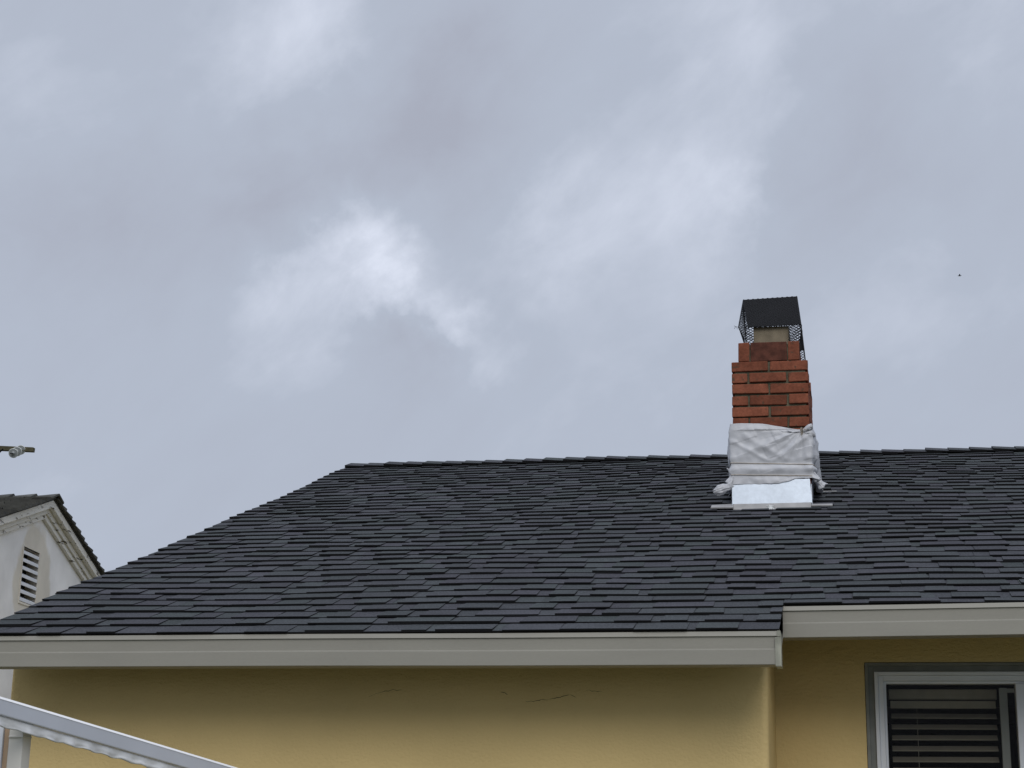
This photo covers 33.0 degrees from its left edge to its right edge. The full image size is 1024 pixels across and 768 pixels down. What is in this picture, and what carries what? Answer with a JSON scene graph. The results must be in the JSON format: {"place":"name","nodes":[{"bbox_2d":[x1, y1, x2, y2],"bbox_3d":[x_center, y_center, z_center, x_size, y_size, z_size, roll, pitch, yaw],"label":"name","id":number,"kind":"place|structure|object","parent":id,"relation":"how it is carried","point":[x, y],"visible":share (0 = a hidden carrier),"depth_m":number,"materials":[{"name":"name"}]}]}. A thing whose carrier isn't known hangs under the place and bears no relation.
{"place":"outdoors","nodes":[
{"label":"outdoors","id":0,"kind":"place"},
{"bbox_2d":[0,494,104,699],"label":"white house","id":1,"kind":"structure","parent":0,"point":[46,550],"depth_m":14.58,"materials":[{"name":"paint"}]},
{"bbox_2d":[0,326,1023,767],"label":"yellow house","id":2,"kind":"structure","parent":0,"point":[616,612],"depth_m":7.65,"materials":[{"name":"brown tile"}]},
{"bbox_2d":[734,296,805,359],"bbox_3d":[1.577,-0.326,10.525,0.412,0.426,0.552,-2,-15,11],"label":"chimney cap","id":3,"kind":"object","parent":2,"relation":"on","point":[773,312],"visible":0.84,"depth_m":10.40,"materials":[{"name":"black metal"}]},
{"bbox_2d":[713,423,827,495],"bbox_3d":[1.579,0.543,10.445,0.660,0.453,1.061,-2,-15,11],"label":"plastic sheet","id":4,"kind":"object","parent":2,"relation":"attached to","point":[763,454],"visible":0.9,"depth_m":9.97,"materials":[{"name":"white plastic"}]},
{"bbox_2d":[888,689,998,767],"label":"blinds","id":5,"kind":"object","parent":2,"relation":"attached to","point":[942,694],"depth_m":7.71,"materials":[{"name":"grey plastic"}]},
{"bbox_2d":[864,662,1023,767],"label":"window","id":6,"kind":"structure","parent":2,"relation":"in","point":[877,675],"depth_m":7.61,"materials":[{"name":"white plastic"}]},
{"bbox_2d":[0,0,1023,571],"label":"sky","id":7,"kind":"structure","parent":0,"point":[252,252],"materials":[{"name":"grey"}]},
{"label":"ground","id":8,"kind":"structure","parent":0,"visible":0},
{"bbox_2d":[0,445,34,457],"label":"utility pole","id":9,"kind":"object","parent":8,"relation":"on","point":[15,451],"visible":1,"depth_m":31.87,"materials":[{"name":"brown wood"}]},
{"bbox_2d":[0,696,236,767],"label":"patio canopy","id":10,"kind":"object","parent":8,"relation":"on","point":[21,724],"visible":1,"depth_m":5.31,"materials":[{"name":"white painted metal"},{"name":"corrugated metal"}]}
]}

